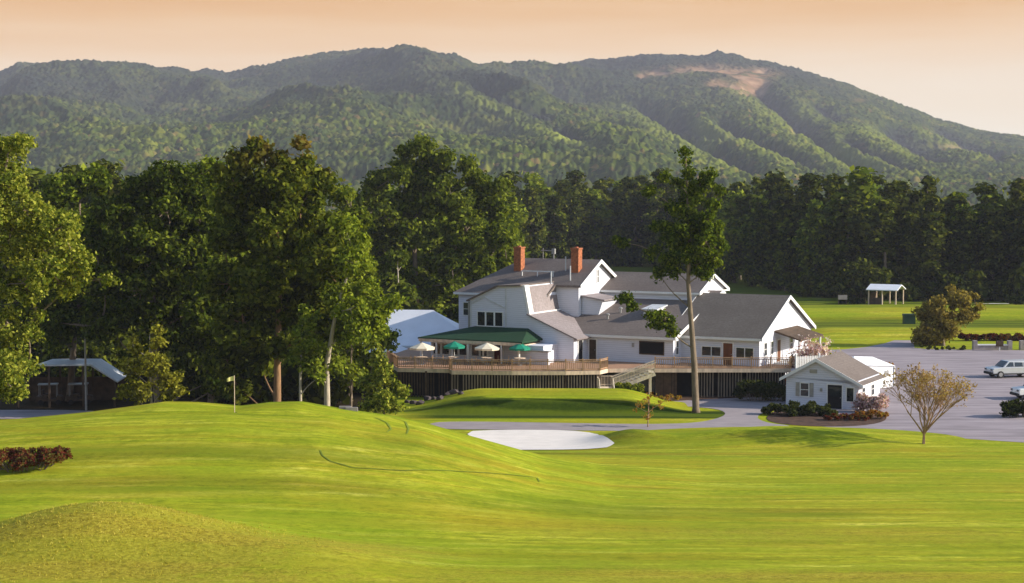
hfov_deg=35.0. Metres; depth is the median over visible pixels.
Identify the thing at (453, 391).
rock
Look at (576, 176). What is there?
forest tree
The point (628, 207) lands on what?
forest tree
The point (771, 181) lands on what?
forest tree
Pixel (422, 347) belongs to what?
parasol
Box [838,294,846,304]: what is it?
signboard
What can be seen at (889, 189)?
forest tree
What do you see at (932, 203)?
forest tree
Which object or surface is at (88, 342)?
forest bush
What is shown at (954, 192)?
forest tree
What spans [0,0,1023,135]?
sky
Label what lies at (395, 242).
forest tree
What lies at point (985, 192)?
forest tree
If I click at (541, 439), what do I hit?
bunker
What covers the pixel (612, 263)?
forest bush
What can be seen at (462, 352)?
window
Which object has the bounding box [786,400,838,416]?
shrub
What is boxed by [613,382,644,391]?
shrub
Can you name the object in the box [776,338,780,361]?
door
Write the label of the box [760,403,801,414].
shrub
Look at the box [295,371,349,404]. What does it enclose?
forest bush
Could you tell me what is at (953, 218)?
forest tree
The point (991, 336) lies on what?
red shrub
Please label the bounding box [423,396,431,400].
rock
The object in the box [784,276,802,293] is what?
forest bush
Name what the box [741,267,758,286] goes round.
forest bush
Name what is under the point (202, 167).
broadleaf tree
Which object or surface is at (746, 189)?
forest tree
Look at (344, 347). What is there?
forest bush
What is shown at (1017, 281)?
forest bush
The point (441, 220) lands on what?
forest tree
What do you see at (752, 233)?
forest tree
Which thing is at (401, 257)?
slim tree
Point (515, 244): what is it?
forest tree
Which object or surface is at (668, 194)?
forest tree
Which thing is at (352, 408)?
bench
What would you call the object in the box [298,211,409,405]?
broadleaf tree
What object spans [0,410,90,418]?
path
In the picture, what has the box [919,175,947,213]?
forest tree
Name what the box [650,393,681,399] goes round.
shrub
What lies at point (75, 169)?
forest tree
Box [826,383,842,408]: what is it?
door
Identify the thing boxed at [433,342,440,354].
window
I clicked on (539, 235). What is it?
forest tree
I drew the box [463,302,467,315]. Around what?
window
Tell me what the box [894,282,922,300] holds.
forest bush
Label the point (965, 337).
red shrub
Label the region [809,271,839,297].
forest bush
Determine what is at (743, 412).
path
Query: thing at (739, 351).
window
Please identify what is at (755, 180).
forest tree
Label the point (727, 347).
door
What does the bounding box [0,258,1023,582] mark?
ground
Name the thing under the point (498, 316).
window
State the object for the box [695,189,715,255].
forest tree
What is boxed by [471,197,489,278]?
forest tree
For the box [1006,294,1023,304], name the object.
shrub
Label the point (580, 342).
door
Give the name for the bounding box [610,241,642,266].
forest bush
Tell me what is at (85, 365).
wooden pole
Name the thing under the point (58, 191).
broadleaf tree
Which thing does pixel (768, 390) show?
shrub
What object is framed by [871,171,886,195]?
forest tree
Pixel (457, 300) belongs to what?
forest tree
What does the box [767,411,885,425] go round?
mulch
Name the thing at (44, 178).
forest tree
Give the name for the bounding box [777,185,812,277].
forest tree
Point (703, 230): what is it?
tall tree
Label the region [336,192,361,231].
forest tree
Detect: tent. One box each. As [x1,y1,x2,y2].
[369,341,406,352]
[853,356,894,387]
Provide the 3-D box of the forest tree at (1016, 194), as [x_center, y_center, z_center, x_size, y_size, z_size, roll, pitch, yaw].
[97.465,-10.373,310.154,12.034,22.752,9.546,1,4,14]
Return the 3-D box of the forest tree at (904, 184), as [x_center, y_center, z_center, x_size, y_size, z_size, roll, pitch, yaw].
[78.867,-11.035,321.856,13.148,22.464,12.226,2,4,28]
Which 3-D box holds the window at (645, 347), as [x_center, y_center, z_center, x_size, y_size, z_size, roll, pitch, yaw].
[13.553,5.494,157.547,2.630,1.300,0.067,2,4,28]
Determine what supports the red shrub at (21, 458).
on the ground at (788, 504)
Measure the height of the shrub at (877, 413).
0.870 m
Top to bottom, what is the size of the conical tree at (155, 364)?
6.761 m
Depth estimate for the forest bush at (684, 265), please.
380.27 m
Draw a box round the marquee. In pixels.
[362,310,458,347]
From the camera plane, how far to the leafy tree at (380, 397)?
118.17 m
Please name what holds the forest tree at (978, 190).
on the ground at (788, 504)
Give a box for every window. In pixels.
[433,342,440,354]
[441,343,449,354]
[450,349,458,355]
[459,343,466,355]
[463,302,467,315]
[471,344,479,356]
[477,311,484,325]
[480,344,488,356]
[485,311,493,326]
[494,312,502,326]
[596,269,599,283]
[639,341,663,354]
[675,340,678,355]
[701,345,721,356]
[735,347,753,358]
[764,342,767,356]
[770,340,773,354]
[789,338,792,349]
[796,382,813,396]
[846,387,854,402]
[871,384,874,395]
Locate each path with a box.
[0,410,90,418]
[431,397,787,430]
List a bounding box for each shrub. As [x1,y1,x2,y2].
[0,445,73,471]
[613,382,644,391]
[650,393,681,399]
[732,379,785,400]
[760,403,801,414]
[785,334,836,385]
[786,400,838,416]
[823,413,870,420]
[829,257,891,299]
[839,296,865,303]
[851,391,889,410]
[854,409,888,418]
[920,345,965,349]
[957,333,977,340]
[971,334,989,340]
[981,333,997,340]
[993,333,1009,340]
[999,398,1023,417]
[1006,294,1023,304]
[1007,332,1020,340]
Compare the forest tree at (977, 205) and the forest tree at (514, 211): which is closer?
the forest tree at (514, 211)
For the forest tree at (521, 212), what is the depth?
354.10 m
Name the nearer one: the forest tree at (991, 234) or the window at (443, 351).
the window at (443, 351)
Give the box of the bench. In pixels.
[345,407,357,410]
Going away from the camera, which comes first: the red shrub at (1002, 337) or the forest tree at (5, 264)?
the red shrub at (1002, 337)
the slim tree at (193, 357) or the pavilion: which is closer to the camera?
the slim tree at (193, 357)
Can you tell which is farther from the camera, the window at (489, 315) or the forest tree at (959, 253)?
the forest tree at (959, 253)
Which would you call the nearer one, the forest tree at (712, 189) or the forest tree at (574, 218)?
the forest tree at (712, 189)
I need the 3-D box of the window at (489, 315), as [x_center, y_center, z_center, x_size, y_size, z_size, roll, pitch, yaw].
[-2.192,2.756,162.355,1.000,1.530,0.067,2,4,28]
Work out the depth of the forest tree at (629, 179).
448.08 m
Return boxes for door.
[493,345,503,360]
[578,339,582,360]
[588,338,596,358]
[722,342,733,364]
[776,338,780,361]
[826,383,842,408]
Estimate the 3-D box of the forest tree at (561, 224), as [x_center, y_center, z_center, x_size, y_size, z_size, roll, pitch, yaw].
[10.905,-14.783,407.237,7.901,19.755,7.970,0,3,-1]
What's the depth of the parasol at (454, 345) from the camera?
156.82 m
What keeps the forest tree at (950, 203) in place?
on the ground at (788, 504)
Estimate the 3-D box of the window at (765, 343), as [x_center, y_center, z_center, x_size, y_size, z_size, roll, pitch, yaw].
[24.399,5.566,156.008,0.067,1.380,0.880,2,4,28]
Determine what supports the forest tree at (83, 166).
on the ground at (788, 504)
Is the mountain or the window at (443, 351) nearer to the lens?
the window at (443, 351)
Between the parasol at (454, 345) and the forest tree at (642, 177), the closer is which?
the parasol at (454, 345)
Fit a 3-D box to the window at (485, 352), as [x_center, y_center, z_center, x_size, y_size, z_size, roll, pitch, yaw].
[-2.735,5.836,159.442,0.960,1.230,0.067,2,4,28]
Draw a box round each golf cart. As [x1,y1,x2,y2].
[36,383,62,404]
[66,383,92,404]
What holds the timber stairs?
on the ground at (788, 504)
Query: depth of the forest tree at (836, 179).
323.62 m
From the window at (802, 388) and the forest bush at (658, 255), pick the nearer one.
the window at (802, 388)
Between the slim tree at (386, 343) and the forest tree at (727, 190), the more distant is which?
the forest tree at (727, 190)
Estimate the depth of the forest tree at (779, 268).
321.42 m
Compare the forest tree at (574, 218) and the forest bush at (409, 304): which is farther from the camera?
the forest tree at (574, 218)
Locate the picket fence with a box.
[791,353,826,370]
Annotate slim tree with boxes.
[178,294,231,402]
[234,298,274,382]
[278,300,331,400]
[323,303,376,406]
[346,296,401,385]
[376,247,416,298]
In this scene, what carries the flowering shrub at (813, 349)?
on the ground at (788, 504)
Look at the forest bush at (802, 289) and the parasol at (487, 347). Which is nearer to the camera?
the parasol at (487, 347)
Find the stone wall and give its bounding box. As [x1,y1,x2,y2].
[972,340,1023,349]
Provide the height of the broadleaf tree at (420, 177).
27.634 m
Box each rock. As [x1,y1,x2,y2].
[415,400,424,404]
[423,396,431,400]
[449,389,458,394]
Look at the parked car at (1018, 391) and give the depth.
151.78 m
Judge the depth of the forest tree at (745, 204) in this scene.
350.45 m
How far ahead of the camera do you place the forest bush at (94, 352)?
161.76 m
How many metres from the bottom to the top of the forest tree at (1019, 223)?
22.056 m
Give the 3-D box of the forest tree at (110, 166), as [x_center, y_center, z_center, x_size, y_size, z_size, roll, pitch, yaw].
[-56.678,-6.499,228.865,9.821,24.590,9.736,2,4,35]
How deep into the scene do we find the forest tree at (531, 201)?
385.04 m
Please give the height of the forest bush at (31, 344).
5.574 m
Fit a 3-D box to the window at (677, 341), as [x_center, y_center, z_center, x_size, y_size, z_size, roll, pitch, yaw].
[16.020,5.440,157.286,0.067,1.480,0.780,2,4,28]
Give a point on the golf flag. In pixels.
(232, 378)
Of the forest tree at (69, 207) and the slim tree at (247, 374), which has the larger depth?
the forest tree at (69, 207)
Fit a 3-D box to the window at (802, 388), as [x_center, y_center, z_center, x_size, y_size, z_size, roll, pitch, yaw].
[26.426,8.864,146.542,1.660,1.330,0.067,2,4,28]
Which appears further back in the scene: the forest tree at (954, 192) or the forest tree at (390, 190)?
the forest tree at (954, 192)
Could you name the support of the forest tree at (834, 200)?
on the ground at (788, 504)
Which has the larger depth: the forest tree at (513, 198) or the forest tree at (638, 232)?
the forest tree at (638, 232)
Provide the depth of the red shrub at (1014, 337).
212.43 m
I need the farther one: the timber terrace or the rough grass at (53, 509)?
the timber terrace
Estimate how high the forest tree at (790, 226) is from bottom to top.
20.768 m
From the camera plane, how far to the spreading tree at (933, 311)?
204.19 m
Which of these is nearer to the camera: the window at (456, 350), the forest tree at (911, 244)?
the window at (456, 350)
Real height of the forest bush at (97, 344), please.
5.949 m
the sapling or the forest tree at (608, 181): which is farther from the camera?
the forest tree at (608, 181)
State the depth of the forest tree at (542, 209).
398.51 m
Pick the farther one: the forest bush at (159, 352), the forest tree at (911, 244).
the forest tree at (911, 244)
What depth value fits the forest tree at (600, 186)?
445.17 m
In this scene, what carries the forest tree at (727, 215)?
on the ground at (788, 504)
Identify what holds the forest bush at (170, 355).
on the ground at (788, 504)
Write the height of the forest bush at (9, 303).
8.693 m
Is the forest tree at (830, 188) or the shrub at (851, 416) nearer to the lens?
the shrub at (851, 416)
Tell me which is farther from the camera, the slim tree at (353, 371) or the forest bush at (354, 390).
the forest bush at (354, 390)
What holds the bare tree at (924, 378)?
on the ground at (788, 504)
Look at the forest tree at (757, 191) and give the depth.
359.73 m
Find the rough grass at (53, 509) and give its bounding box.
[0,500,332,582]
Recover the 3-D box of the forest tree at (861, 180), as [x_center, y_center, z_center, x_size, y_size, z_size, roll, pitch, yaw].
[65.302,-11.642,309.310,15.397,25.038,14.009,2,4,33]
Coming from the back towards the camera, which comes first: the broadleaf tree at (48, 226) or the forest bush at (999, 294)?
the forest bush at (999, 294)
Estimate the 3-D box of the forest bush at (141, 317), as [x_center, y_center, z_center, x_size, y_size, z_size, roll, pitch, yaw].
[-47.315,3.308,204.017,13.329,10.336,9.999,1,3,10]
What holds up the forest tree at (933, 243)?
on the ground at (788, 504)
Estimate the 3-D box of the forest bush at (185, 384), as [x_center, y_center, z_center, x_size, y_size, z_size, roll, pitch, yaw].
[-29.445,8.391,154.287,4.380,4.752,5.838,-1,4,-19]
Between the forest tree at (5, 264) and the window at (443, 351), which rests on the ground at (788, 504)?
the forest tree at (5, 264)
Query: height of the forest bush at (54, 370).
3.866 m
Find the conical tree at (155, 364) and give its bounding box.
[112,321,189,404]
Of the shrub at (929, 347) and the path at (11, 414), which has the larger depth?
the shrub at (929, 347)
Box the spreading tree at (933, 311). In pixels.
[909,284,988,345]
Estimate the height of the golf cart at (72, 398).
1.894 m
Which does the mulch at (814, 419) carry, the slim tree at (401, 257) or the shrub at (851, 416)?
the shrub at (851, 416)
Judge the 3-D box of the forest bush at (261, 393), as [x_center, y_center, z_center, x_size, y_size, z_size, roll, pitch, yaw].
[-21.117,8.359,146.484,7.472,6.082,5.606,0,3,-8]
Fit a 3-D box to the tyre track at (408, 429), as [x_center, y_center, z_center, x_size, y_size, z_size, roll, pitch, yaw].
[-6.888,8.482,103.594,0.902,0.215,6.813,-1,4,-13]
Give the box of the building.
[779,351,886,409]
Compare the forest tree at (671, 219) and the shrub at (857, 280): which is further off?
the forest tree at (671, 219)
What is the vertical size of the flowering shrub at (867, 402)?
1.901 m
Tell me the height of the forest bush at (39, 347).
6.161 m
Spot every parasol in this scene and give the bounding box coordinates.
[410,343,434,363]
[444,341,464,363]
[475,343,499,363]
[509,344,529,364]
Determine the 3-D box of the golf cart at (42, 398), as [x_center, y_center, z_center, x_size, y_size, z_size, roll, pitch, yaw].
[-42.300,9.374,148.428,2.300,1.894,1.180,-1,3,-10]
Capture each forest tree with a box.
[0,172,39,279]
[0,193,37,288]
[25,167,47,199]
[34,172,78,242]
[37,204,73,267]
[57,164,89,209]
[67,162,96,204]
[89,158,128,289]
[171,236,185,250]
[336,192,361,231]
[361,184,410,262]
[372,231,413,299]
[407,194,452,309]
[410,238,445,316]
[440,191,475,305]
[452,221,485,304]
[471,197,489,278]
[482,214,520,261]
[485,190,532,248]
[490,171,528,246]
[490,205,529,257]
[495,238,521,270]
[500,193,530,257]
[506,191,533,245]
[511,186,523,203]
[520,196,547,256]
[521,171,552,249]
[522,185,549,257]
[522,186,547,257]
[540,187,568,258]
[543,193,570,258]
[553,179,572,258]
[558,197,569,250]
[562,170,603,247]
[565,192,598,258]
[566,200,589,258]
[582,188,613,258]
[589,177,617,250]
[591,182,614,249]
[611,180,622,193]
[613,180,645,251]
[614,183,650,264]
[615,176,638,199]
[632,174,651,182]
[640,188,669,248]
[647,167,676,206]
[648,181,677,245]
[659,197,683,268]
[665,188,681,219]
[692,182,722,238]
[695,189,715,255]
[707,188,735,257]
[712,189,749,282]
[728,193,758,266]
[729,181,746,188]
[729,182,751,279]
[732,194,773,286]
[742,183,767,257]
[743,177,794,257]
[745,168,794,268]
[750,182,796,271]
[751,177,763,191]
[771,188,822,281]
[772,217,793,290]
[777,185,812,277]
[787,198,833,279]
[789,173,821,203]
[813,173,826,199]
[818,173,849,213]
[818,192,868,294]
[819,191,847,275]
[820,182,840,217]
[824,165,894,267]
[852,197,906,283]
[870,192,912,284]
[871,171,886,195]
[879,182,907,261]
[890,179,912,252]
[896,210,928,287]
[900,186,928,260]
[901,196,954,269]
[912,212,952,284]
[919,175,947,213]
[937,205,985,280]
[940,192,975,270]
[943,203,977,275]
[952,191,968,206]
[969,182,1006,214]
[971,193,1016,278]
[972,189,1003,218]
[972,207,1010,286]
[974,189,1001,230]
[1001,185,1023,270]
[1005,178,1023,255]
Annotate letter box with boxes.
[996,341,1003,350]
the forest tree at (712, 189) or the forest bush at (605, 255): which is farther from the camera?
the forest bush at (605, 255)
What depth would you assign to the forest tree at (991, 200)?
300.75 m
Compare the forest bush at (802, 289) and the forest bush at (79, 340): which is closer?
the forest bush at (79, 340)
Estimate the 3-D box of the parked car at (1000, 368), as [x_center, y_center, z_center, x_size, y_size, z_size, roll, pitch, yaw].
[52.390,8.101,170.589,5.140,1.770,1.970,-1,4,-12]
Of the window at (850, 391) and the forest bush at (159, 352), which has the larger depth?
the forest bush at (159, 352)
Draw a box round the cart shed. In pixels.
[17,359,125,407]
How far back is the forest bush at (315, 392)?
144.47 m
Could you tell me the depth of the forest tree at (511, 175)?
377.78 m
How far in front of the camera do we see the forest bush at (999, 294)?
290.35 m
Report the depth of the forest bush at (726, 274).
350.96 m
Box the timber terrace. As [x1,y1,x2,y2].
[382,348,792,396]
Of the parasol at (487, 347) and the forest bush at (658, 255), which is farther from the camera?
the forest bush at (658, 255)
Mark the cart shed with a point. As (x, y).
(102, 388)
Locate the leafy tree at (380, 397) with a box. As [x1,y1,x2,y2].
[355,339,412,414]
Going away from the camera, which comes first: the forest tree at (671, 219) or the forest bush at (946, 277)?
the forest bush at (946, 277)
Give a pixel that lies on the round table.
(519, 358)
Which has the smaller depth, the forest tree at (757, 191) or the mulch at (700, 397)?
the mulch at (700, 397)
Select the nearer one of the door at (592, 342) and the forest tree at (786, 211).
the door at (592, 342)
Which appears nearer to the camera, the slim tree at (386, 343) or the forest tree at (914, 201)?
the slim tree at (386, 343)
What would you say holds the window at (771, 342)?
in the clubhouse
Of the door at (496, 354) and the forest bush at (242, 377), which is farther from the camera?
the door at (496, 354)
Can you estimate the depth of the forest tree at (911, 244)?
299.14 m
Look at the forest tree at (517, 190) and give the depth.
388.81 m
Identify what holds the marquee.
on the ground at (788, 504)
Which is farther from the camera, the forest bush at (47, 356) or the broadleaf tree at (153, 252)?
the forest bush at (47, 356)
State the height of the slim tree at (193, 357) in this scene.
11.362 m
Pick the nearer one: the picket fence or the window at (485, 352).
the picket fence
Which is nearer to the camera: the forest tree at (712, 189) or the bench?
the bench
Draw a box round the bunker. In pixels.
[468,430,613,449]
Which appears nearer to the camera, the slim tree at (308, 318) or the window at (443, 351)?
the slim tree at (308, 318)
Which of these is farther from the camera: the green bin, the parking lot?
the green bin
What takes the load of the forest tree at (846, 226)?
on the ground at (788, 504)
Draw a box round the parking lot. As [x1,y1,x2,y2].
[798,340,1023,441]
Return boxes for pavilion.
[866,284,905,304]
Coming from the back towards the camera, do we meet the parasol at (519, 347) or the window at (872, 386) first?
the parasol at (519, 347)
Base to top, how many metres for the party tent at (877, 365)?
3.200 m
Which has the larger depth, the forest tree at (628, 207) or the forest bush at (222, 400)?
the forest tree at (628, 207)
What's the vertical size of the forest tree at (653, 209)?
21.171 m
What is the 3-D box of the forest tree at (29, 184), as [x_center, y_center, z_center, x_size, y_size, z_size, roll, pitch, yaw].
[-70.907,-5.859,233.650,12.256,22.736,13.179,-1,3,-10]
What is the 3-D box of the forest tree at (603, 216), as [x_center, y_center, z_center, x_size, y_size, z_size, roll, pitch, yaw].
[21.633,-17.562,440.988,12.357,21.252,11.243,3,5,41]
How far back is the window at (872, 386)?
148.19 m
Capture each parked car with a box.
[984,359,1023,377]
[1010,385,1023,397]
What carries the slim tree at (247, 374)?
on the ground at (788, 504)
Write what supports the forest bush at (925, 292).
on the ground at (788, 504)
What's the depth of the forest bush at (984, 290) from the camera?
290.99 m
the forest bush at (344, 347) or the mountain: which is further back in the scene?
the mountain
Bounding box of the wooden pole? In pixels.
[84,339,86,409]
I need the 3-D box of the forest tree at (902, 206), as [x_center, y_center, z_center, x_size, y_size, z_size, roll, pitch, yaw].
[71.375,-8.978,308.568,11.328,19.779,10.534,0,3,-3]
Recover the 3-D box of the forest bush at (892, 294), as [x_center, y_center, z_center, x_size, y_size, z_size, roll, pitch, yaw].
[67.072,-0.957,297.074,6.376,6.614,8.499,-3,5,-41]
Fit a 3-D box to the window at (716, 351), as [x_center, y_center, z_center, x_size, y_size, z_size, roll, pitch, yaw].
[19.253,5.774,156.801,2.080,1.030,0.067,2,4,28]
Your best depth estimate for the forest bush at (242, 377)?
150.09 m
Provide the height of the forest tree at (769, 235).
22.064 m
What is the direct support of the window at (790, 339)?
in the clubhouse
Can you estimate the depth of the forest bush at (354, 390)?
156.72 m
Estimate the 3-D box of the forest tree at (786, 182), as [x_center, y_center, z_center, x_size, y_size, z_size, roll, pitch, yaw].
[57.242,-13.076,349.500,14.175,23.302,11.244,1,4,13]
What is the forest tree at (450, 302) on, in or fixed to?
on the ground at (788, 504)
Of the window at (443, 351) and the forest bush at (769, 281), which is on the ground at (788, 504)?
the forest bush at (769, 281)
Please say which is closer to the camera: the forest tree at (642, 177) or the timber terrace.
the timber terrace
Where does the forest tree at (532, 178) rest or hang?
on the ground at (788, 504)
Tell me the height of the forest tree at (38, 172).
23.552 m
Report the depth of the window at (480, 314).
162.85 m
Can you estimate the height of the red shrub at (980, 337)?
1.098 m
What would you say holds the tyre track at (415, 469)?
on the ground at (788, 504)
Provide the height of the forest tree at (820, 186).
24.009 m
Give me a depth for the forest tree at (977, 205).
318.23 m
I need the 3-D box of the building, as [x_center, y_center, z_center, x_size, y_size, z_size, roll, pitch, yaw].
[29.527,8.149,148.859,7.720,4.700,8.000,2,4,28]
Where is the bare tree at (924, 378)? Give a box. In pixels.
[879,362,977,443]
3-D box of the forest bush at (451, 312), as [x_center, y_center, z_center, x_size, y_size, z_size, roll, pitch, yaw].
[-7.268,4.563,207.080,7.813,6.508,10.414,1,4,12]
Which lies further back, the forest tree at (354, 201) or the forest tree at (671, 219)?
the forest tree at (671, 219)
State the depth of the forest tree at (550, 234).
406.88 m
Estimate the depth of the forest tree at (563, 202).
426.49 m
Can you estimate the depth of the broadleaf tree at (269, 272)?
126.61 m
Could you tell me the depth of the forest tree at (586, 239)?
433.74 m
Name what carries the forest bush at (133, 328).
on the ground at (788, 504)
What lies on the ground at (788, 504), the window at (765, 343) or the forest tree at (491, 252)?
the forest tree at (491, 252)
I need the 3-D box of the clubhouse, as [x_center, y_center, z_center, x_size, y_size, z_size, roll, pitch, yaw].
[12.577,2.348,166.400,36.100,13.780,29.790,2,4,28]
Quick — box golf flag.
[227,375,234,411]
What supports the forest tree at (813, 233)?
on the ground at (788, 504)
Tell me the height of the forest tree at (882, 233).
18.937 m
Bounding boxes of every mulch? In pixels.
[642,392,753,400]
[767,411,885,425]
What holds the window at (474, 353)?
in the clubhouse
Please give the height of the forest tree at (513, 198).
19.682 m
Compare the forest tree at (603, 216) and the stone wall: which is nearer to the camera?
the stone wall
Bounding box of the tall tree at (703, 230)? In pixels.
[609,145,730,412]
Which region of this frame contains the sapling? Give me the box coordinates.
[633,392,670,426]
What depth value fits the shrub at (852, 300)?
284.35 m
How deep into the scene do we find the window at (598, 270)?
169.18 m
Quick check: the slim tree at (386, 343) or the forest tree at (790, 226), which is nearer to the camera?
the slim tree at (386, 343)
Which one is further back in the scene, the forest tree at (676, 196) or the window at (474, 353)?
the forest tree at (676, 196)
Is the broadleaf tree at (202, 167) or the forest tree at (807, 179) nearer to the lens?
the broadleaf tree at (202, 167)
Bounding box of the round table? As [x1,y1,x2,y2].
[515,357,524,365]
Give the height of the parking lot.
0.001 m
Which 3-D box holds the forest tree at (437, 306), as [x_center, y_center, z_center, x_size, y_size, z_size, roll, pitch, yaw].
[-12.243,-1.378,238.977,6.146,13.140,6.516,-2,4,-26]
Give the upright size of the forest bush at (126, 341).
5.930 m
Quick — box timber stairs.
[597,360,655,394]
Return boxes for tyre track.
[320,450,539,481]
[391,416,409,433]
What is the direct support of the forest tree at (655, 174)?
on the ground at (788, 504)
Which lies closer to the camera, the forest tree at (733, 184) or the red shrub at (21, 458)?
the red shrub at (21, 458)
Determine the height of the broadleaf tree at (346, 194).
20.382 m
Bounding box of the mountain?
[0,44,1023,212]
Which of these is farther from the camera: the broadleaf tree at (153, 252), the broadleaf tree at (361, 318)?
the broadleaf tree at (153, 252)
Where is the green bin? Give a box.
[902,314,915,323]
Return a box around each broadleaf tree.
[0,132,121,404]
[12,159,237,402]
[17,162,139,401]
[167,154,249,402]
[195,134,373,404]
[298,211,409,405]
[321,183,390,400]
[352,130,521,305]
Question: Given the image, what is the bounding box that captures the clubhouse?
[418,246,822,391]
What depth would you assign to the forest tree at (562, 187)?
432.32 m
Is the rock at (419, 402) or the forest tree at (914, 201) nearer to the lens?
the rock at (419, 402)
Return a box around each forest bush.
[0,291,43,346]
[7,333,42,363]
[33,335,81,358]
[35,344,76,376]
[50,351,80,376]
[64,344,111,376]
[77,292,91,346]
[82,340,90,346]
[87,340,119,363]
[100,285,183,334]
[100,332,141,377]
[125,322,141,333]
[132,336,178,378]
[148,349,178,384]
[179,377,203,397]
[207,379,239,403]
[231,363,246,402]
[244,364,310,403]
[295,353,352,406]
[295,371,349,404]
[332,342,370,379]
[352,349,368,392]
[376,279,428,309]
[441,303,458,323]
[598,250,611,265]
[609,256,620,265]
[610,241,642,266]
[655,247,682,267]
[682,263,712,273]
[713,259,739,282]
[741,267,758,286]
[758,264,783,289]
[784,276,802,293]
[792,274,820,296]
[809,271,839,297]
[862,269,899,298]
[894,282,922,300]
[913,281,944,300]
[927,270,967,297]
[955,269,994,300]
[990,279,1019,300]
[1003,261,1023,296]
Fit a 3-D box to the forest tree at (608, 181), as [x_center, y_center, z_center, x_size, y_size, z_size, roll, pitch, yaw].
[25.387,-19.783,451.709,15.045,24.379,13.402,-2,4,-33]
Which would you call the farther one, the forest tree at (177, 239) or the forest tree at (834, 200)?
the forest tree at (834, 200)
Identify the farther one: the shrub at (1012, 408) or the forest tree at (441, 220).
the forest tree at (441, 220)
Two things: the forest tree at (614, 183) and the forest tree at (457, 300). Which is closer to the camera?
the forest tree at (457, 300)
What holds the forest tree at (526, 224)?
on the ground at (788, 504)

